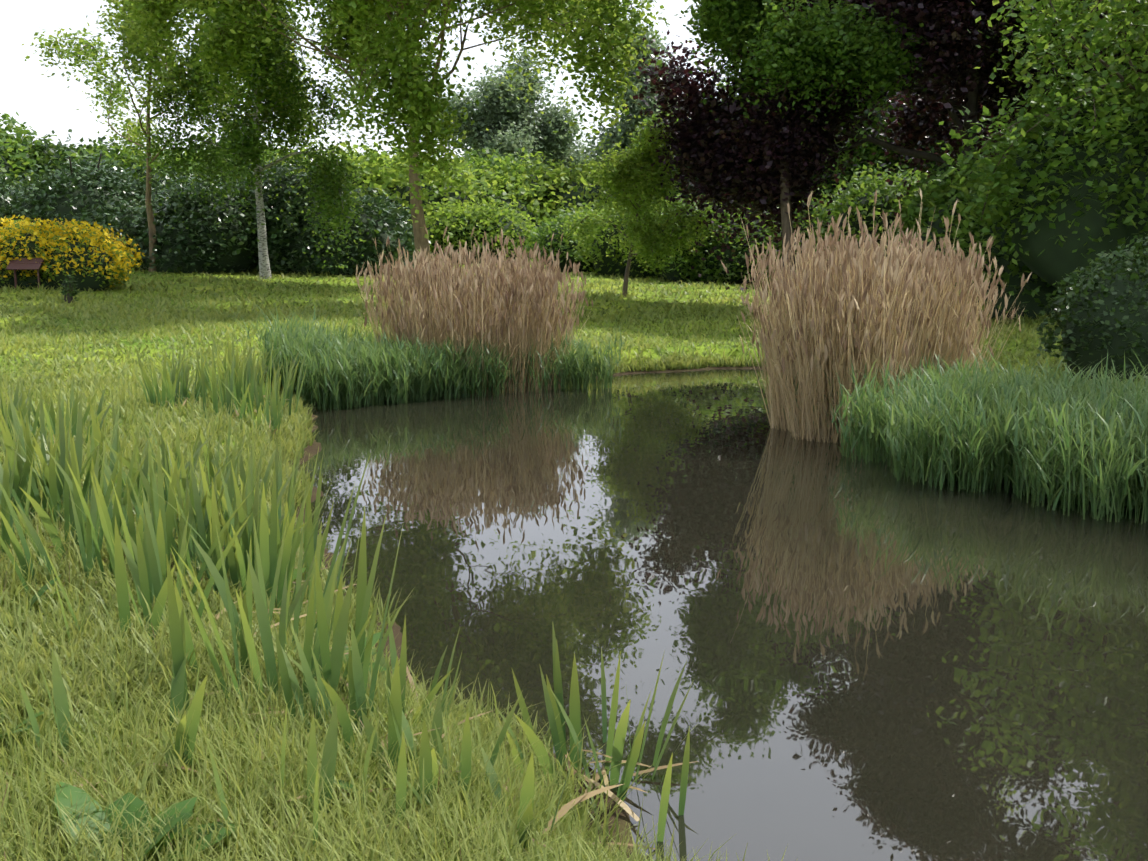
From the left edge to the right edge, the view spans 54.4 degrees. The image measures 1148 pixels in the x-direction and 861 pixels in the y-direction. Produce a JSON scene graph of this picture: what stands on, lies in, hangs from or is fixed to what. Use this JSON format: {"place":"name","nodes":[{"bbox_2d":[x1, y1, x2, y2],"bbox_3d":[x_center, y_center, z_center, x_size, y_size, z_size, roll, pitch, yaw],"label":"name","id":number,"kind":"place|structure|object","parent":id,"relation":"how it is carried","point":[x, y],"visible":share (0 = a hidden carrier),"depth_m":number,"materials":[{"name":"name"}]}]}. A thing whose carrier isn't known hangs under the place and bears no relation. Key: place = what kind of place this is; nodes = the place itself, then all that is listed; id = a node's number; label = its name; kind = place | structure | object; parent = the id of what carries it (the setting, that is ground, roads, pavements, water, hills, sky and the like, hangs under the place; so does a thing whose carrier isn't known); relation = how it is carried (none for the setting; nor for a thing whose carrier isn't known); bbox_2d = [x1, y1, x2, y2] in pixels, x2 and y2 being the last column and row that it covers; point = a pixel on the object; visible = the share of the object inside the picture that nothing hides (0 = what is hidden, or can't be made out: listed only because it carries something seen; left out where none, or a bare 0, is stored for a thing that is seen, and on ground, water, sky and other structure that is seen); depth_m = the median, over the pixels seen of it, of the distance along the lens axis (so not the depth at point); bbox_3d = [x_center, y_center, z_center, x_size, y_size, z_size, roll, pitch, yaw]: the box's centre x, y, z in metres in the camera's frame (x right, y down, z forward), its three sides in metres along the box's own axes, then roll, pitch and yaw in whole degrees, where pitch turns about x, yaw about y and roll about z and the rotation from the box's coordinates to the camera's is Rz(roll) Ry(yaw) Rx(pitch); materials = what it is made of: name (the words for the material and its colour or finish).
{"place":"outdoors","nodes":[
{"label":"outdoors","id":0,"kind":"place"},
{"bbox_2d":[0,142,28,187],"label":"shrub","id":1,"kind":"object","parent":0,"point":[8,165],"visible":0.02,"depth_m":49.86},
{"bbox_2d":[115,163,186,183],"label":"hedge","id":2,"kind":"object","parent":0,"point":[145,172],"depth_m":51.36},
{"bbox_2d":[163,159,268,193],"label":"hedge","id":3,"kind":"object","parent":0,"point":[224,172],"depth_m":50.07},
{"bbox_2d":[0,0,747,159],"bbox_3d":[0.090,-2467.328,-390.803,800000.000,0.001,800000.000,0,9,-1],"label":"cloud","id":4,"kind":"structure","parent":0,"point":[37,101],"depth_m":15406.68,"materials":[{"name":"white"}]},
{"bbox_2d":[103,0,669,278],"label":"tree","id":5,"kind":"object","parent":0,"point":[420,103],"depth_m":27.00,"materials":[{"name":"green plant"}]},
{"bbox_2d":[349,71,740,98],"label":"sky","id":6,"kind":"structure","parent":0,"point":[567,83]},
{"bbox_2d":[0,258,1147,860],"bbox_3d":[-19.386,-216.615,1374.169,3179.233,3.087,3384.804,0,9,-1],"label":"ground","id":7,"kind":"structure","parent":0,"point":[312,450],"depth_m":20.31,"materials":[{"name":"green plant"}]},
{"bbox_2d":[0,190,15,228],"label":"shrub","id":8,"kind":"object","parent":7,"relation":"on","point":[6,204],"depth_m":41.40,"materials":[{"name":"green plant"}]},
{"bbox_2d":[0,169,42,226],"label":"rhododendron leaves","id":9,"kind":"object","parent":7,"relation":"on","point":[5,182],"visible":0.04,"depth_m":41.56,"materials":[{"name":"green plant"}]},
{"bbox_2d":[6,257,44,287],"bbox_3d":[-14.215,-4.042,28.980,0.860,0.897,0.450,0,9,-1],"label":"bench","id":10,"kind":"object","parent":7,"relation":"on","point":[23,264],"visible":0.81,"depth_m":28.91,"materials":[{"name":"brown wood"}]},
{"bbox_2d":[0,111,63,190],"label":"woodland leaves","id":11,"kind":"object","parent":7,"relation":"on","point":[18,131],"visible":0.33,"depth_m":51.18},
{"bbox_2d":[0,233,113,290],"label":"flowering shrub","id":12,"kind":"object","parent":7,"relation":"on","point":[89,282],"visible":0.38,"depth_m":29.36,"materials":[{"name":"yellow plant"}]},
{"bbox_2d":[60,275,79,302],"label":"plant","id":13,"kind":"object","parent":7,"relation":"on","point":[71,293],"depth_m":25.60,"materials":[{"name":"green plant"}]},
{"bbox_2d":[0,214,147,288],"bbox_3d":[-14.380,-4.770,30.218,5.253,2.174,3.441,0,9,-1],"label":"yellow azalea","id":14,"kind":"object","parent":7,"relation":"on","point":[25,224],"depth_m":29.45,"materials":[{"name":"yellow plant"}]},
{"bbox_2d":[0,129,156,190],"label":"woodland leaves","id":15,"kind":"object","parent":7,"relation":"on","point":[61,147],"depth_m":52.08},
{"bbox_2d":[14,176,170,229],"bbox_3d":[-17.265,-7.038,42.197,6.573,5.152,6.039,0,9,-1],"label":"shrub","id":16,"kind":"object","parent":7,"relation":"on","point":[64,210],"depth_m":39.61,"materials":[{"name":"green plant"}]},
{"bbox_2d":[0,150,202,229],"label":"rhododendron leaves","id":17,"kind":"object","parent":7,"relation":"on","point":[58,180],"depth_m":40.12,"materials":[{"name":"green plant"}]},
{"bbox_2d":[53,0,216,271],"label":"tree","id":18,"kind":"object","parent":7,"relation":"on","point":[151,225],"visible":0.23,"depth_m":36.47,"materials":[{"name":"beige plant"}]},
{"bbox_2d":[21,0,246,178],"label":"tree leaves","id":19,"kind":"object","parent":18,"relation":"attached to","point":[92,52],"visible":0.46,"depth_m":34.68,"materials":[{"name":"green plant"}]},
{"bbox_2d":[37,136,275,187],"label":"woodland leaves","id":20,"kind":"object","parent":7,"relation":"on","point":[115,155],"depth_m":51.38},
{"bbox_2d":[77,177,270,274],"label":"rhododendron leaves","id":21,"kind":"object","parent":7,"relation":"on","point":[104,216],"depth_m":37.56,"materials":[{"name":"green plant"}]},
{"bbox_2d":[102,199,258,272],"bbox_3d":[-13.932,-6.211,39.381,6.144,3.877,4.676,0,9,-1],"label":"shrub","id":22,"kind":"object","parent":7,"relation":"on","point":[241,259],"visible":0.25,"depth_m":37.68,"materials":[{"name":"green plant"}]},
{"bbox_2d":[0,479,419,860],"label":"broad leaf plants","id":23,"kind":"object","parent":7,"relation":"on","point":[79,798],"visible":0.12,"depth_m":2.90,"materials":[{"name":"green plant"}]},
{"bbox_2d":[120,133,364,190],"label":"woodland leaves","id":24,"kind":"object","parent":7,"relation":"on","point":[196,163],"visible":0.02,"depth_m":50.46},
{"bbox_2d":[167,175,323,270],"bbox_3d":[-11.424,-6.698,41.332,6.533,5.274,5.928,0,9,-1],"label":"shrub","id":25,"kind":"object","parent":7,"relation":"on","point":[279,196],"visible":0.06,"depth_m":38.82,"materials":[{"name":"green plant"}]},
{"bbox_2d":[143,152,350,269],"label":"rhododendron leaves","id":26,"kind":"object","parent":7,"relation":"on","point":[271,185],"depth_m":38.68,"materials":[{"name":"green plant"}]},
{"bbox_2d":[121,0,377,278],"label":"birch tree","id":27,"kind":"object","parent":7,"relation":"on","point":[328,183],"depth_m":33.73,"materials":[{"name":"green plant"}]},
{"bbox_2d":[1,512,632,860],"bbox_3d":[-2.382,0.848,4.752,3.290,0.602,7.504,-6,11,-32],"label":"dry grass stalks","id":28,"kind":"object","parent":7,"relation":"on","point":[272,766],"visible":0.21,"depth_m":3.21,"materials":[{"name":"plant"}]},
{"bbox_2d":[269,204,406,275],"bbox_3d":[-8.235,-5.966,39.070,5.106,4.093,5.425,0,9,-1],"label":"shrub","id":29,"kind":"object","parent":7,"relation":"on","point":[367,251],"visible":0.21,"depth_m":36.90,"materials":[{"name":"green plant"}]},
{"bbox_2d":[251,177,431,275],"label":"rhododendron leaves","id":30,"kind":"object","parent":7,"relation":"on","point":[392,218],"visible":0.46,"depth_m":37.35,"materials":[{"name":"green plant"}]},
{"bbox_2d":[0,334,693,859],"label":"iris leaves","id":31,"kind":"object","parent":7,"relation":"on","point":[266,544],"visible":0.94,"depth_m":4.67,"materials":[{"name":"green plant"}]},
{"bbox_2d":[0,395,698,848],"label":"dry leaves","id":32,"kind":"object","parent":7,"relation":"on","point":[594,793],"visible":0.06,"depth_m":3.87,"materials":[{"name":"brown plant"}]},
{"bbox_2d":[243,137,509,231],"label":"woodland leaves","id":33,"kind":"object","parent":7,"relation":"on","point":[389,170],"visible":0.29,"depth_m":49.96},
{"bbox_2d":[312,170,473,220],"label":"shrub","id":34,"kind":"object","parent":7,"relation":"on","point":[405,188],"visible":0.02,"depth_m":49.80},
{"bbox_2d":[379,146,550,218],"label":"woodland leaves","id":35,"kind":"object","parent":7,"relation":"on","point":[479,159],"visible":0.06,"depth_m":54.92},
{"bbox_2d":[427,214,526,263],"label":"shrub","id":36,"kind":"object","parent":7,"relation":"on","point":[482,233],"visible":0.1,"depth_m":47.30,"materials":[{"name":"green plant"}]},
{"bbox_2d":[423,197,538,262],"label":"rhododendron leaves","id":37,"kind":"object","parent":7,"relation":"on","point":[473,212],"visible":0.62,"depth_m":47.25,"materials":[{"name":"green plant"}]},
{"bbox_2d":[427,38,598,173],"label":"tree leaves","id":38,"kind":"object","parent":7,"relation":"on","point":[493,108],"depth_m":60.92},
{"bbox_2d":[442,147,606,237],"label":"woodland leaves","id":39,"kind":"object","parent":7,"relation":"on","point":[561,177],"depth_m":52.99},
{"bbox_2d":[458,174,612,237],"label":"shrub","id":40,"kind":"object","parent":7,"relation":"on","point":[565,196],"visible":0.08,"depth_m":53.17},
{"bbox_2d":[538,224,594,271],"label":"shrub foliage","id":41,"kind":"object","parent":7,"relation":"on","point":[564,262],"visible":0.02,"depth_m":41.41,"materials":[{"name":"green plant"}]},
{"bbox_2d":[522,202,617,270],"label":"shrub leaves","id":42,"kind":"object","parent":7,"relation":"on","point":[538,237],"depth_m":41.62,"materials":[{"name":"green plant"}]},
{"bbox_2d":[573,149,633,185],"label":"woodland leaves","id":43,"kind":"object","parent":7,"relation":"on","point":[596,167],"depth_m":57.13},
{"bbox_2d":[575,6,680,186],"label":"tree leaves","id":44,"kind":"object","parent":7,"relation":"on","point":[625,127],"depth_m":55.19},
{"bbox_2d":[545,111,724,297],"bbox_3d":[1.607,-5.777,29.526,3.146,5.108,5.017,-7,11,-37],"label":"small tree","id":45,"kind":"object","parent":7,"relation":"on","point":[650,234],"depth_m":28.68,"materials":[{"name":"green plant"}]},
{"bbox_2d":[572,193,720,276],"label":"shrub leaves","id":46,"kind":"object","parent":7,"relation":"on","point":[586,253],"depth_m":38.09,"materials":[{"name":"green plant"}]},
{"bbox_2d":[590,214,660,277],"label":"shrub foliage","id":47,"kind":"object","parent":46,"relation":"attached to","point":[605,268],"visible":0.08,"depth_m":38.02,"materials":[{"name":"green plant"}]},
{"bbox_2d":[633,193,781,283],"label":"shrub leaves","id":48,"kind":"object","parent":7,"relation":"on","point":[693,273],"depth_m":35.33,"materials":[{"name":"green plant"}]},
{"bbox_2d":[653,213,778,283],"bbox_3d":[4.868,-5.448,36.951,4.723,3.529,3.603,7,12,38],"label":"shrub foliage","id":49,"kind":"object","parent":48,"relation":"attached to","point":[671,274],"visible":0.21,"depth_m":35.34,"materials":[{"name":"green plant"}]},
{"bbox_2d":[625,71,854,207],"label":"woodland leaves","id":50,"kind":"object","parent":7,"relation":"on","point":[832,191],"depth_m":47.81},
{"bbox_2d":[649,145,849,224],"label":"bush","id":51,"kind":"object","parent":50,"relation":"attached to","point":[764,212],"depth_m":47.65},
{"bbox_2d":[674,0,936,301],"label":"tall tree","id":52,"kind":"object","parent":7,"relation":"on","point":[825,47],"depth_m":24.53,"materials":[{"name":"green plant"}]},
{"bbox_2d":[773,127,858,233],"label":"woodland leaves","id":53,"kind":"object","parent":7,"relation":"on","point":[828,185],"depth_m":46.60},
{"bbox_2d":[761,158,939,282],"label":"shrub leaves","id":54,"kind":"object","parent":7,"relation":"on","point":[884,189],"depth_m":32.37,"materials":[{"name":"green plant"}]},
{"bbox_2d":[777,192,911,275],"bbox_3d":[8.883,-4.861,33.711,4.986,4.580,4.082,0,9,-1],"label":"shrub foliage","id":55,"kind":"object","parent":54,"relation":"attached to","point":[870,218],"visible":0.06,"depth_m":31.99,"materials":[{"name":"green plant"}]},
{"bbox_2d":[823,103,936,190],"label":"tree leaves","id":56,"kind":"object","parent":7,"relation":"on","point":[870,148],"depth_m":43.66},
{"bbox_2d":[824,0,939,197],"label":"woodland leaves","id":57,"kind":"object","parent":7,"relation":"on","point":[884,155],"visible":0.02,"depth_m":43.85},
{"bbox_2d":[625,0,1147,290],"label":"copper beech tree","id":58,"kind":"object","parent":7,"relation":"on","point":[705,151],"depth_m":26.79,"materials":[{"name":"plant"}]},
{"bbox_2d":[886,170,978,254],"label":"shrub leaves","id":59,"kind":"object","parent":7,"relation":"on","point":[914,219],"depth_m":25.64,"materials":[{"name":"green plant"}]},
{"bbox_2d":[885,141,1074,318],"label":"shrub leaves","id":60,"kind":"object","parent":7,"relation":"on","point":[944,187],"visible":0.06,"depth_m":23.93,"materials":[{"name":"green plant"}]},
{"bbox_2d":[916,189,1071,319],"bbox_3d":[10.287,-3.174,24.654,5.844,5.342,4.533,0,9,-1],"label":"shrub foliage","id":61,"kind":"object","parent":60,"relation":"attached to","point":[1031,306],"visible":0.12,"depth_m":22.67,"materials":[{"name":"green plant"}]},
{"bbox_2d":[951,56,1147,317],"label":"shrub leaves","id":62,"kind":"object","parent":7,"relation":"on","point":[1026,218],"visible":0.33,"depth_m":20.73,"materials":[{"name":"green plant"}]},
{"bbox_2d":[1001,102,1144,296],"bbox_3d":[11.421,-3.203,22.924,6.071,6.602,4.786,0,9,-1],"label":"shrub foliage","id":63,"kind":"object","parent":62,"relation":"attached to","point":[1052,263],"visible":0.25,"depth_m":20.87,"materials":[{"name":"green plant"}]},
{"bbox_2d":[981,0,1146,219],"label":"tree","id":64,"kind":"object","parent":7,"relation":"on","point":[1106,65],"visible":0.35,"depth_m":20.63,"materials":[{"name":"brown plant"}]},
{"bbox_2d":[904,0,1147,295],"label":"tree leaves","id":65,"kind":"object","parent":64,"relation":"attached to","point":[1042,25],"visible":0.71,"depth_m":20.39,"materials":[{"name":"green plant"}]},
{"bbox_2d":[1036,232,1147,370],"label":"bush","id":66,"kind":"object","parent":7,"relation":"on","point":[1129,261],"visible":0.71,"depth_m":13.69,"materials":[{"name":"green plant"}]},
{"bbox_2d":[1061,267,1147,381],"bbox_3d":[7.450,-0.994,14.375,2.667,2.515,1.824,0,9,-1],"label":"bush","id":67,"kind":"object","parent":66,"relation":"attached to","point":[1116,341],"visible":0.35,"depth_m":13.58,"materials":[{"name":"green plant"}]},
{"bbox_2d":[1093,79,1147,269],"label":"shrub leaves","id":68,"kind":"object","parent":7,"relation":"on","point":[1128,220],"visible":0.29,"depth_m":20.34,"materials":[{"name":"green plant"}]},
{"bbox_2d":[1124,121,1147,260],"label":"shrub foliage","id":69,"kind":"object","parent":68,"relation":"attached to","point":[1132,230],"visible":0.04,"depth_m":20.53,"materials":[{"name":"green plant"}]},
{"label":"tree wood","id":70,"kind":"object","parent":7,"relation":"on","visible":0},
{"bbox_2d":[1057,8,1147,98],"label":"tree leaves","id":71,"kind":"object","parent":70,"relation":"attached to","point":[1130,54],"depth_m":23.91,"materials":[{"name":"green plant"}]},
{"bbox_3d":[20.302,-15.465,39.389,12.067,19.661,10.498,0,9,-1],"label":"tree wood","id":72,"kind":"object","parent":7,"relation":"on","visible":0},
{"bbox_2d":[980,3,1147,133],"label":"tree leaves","id":73,"kind":"object","parent":72,"relation":"attached to","point":[1119,34],"depth_m":37.42,"materials":[{"name":"green plant"}]},
{"bbox_2d":[298,369,1147,860],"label":"pond water","id":74,"kind":"structure","parent":0,"point":[882,663],"depth_m":6.06,"materials":[{"name":"grey liquid"}]},
{"bbox_2d":[230,298,626,409],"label":"green reed shoots","id":75,"kind":"object","parent":74,"relation":"in","point":[340,371],"visible":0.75,"depth_m":14.71,"materials":[{"name":"green plant"}]},
{"bbox_2d":[353,233,591,394],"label":"dry reed stems","id":76,"kind":"object","parent":74,"relation":"in","point":[516,341],"visible":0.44,"depth_m":15.54,"materials":[{"name":"beige plant"}]},
{"bbox_2d":[355,225,592,345],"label":"reeds","id":77,"kind":"object","parent":76,"relation":"attached to","point":[490,265],"visible":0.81,"depth_m":15.55,"materials":[{"name":"beige plant"}]},
{"bbox_2d":[732,199,1026,442],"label":"dry reed stems","id":78,"kind":"object","parent":74,"relation":"in","point":[803,413],"visible":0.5,"depth_m":11.63,"materials":[{"name":"beige plant"}]},
{"bbox_2d":[720,189,1031,374],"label":"reed plumes","id":79,"kind":"object","parent":78,"relation":"attached to","point":[853,251],"visible":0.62,"depth_m":11.66,"materials":[{"name":"beige plant"}]},
{"bbox_2d":[777,345,1147,523],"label":"green reed shoots","id":80,"kind":"object","parent":74,"relation":"in","point":[1063,439],"visible":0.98,"depth_m":9.16,"materials":[{"name":"green plant"}]},
{"bbox_2d":[772,133,853,220],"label":"bush","id":81,"kind":"object","parent":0,"point":[818,195],"depth_m":47.19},
{"bbox_2d":[854,9,950,193],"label":"bush","id":82,"kind":"object","parent":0,"point":[896,161],"depth_m":43.89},
{"bbox_2d":[890,84,1013,183],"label":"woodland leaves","id":83,"kind":"object","parent":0,"point":[938,168],"depth_m":43.03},
{"bbox_2d":[929,88,1017,182],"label":"bush","id":84,"kind":"object","parent":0,"point":[941,169],"visible":0.02,"depth_m":43.20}
]}

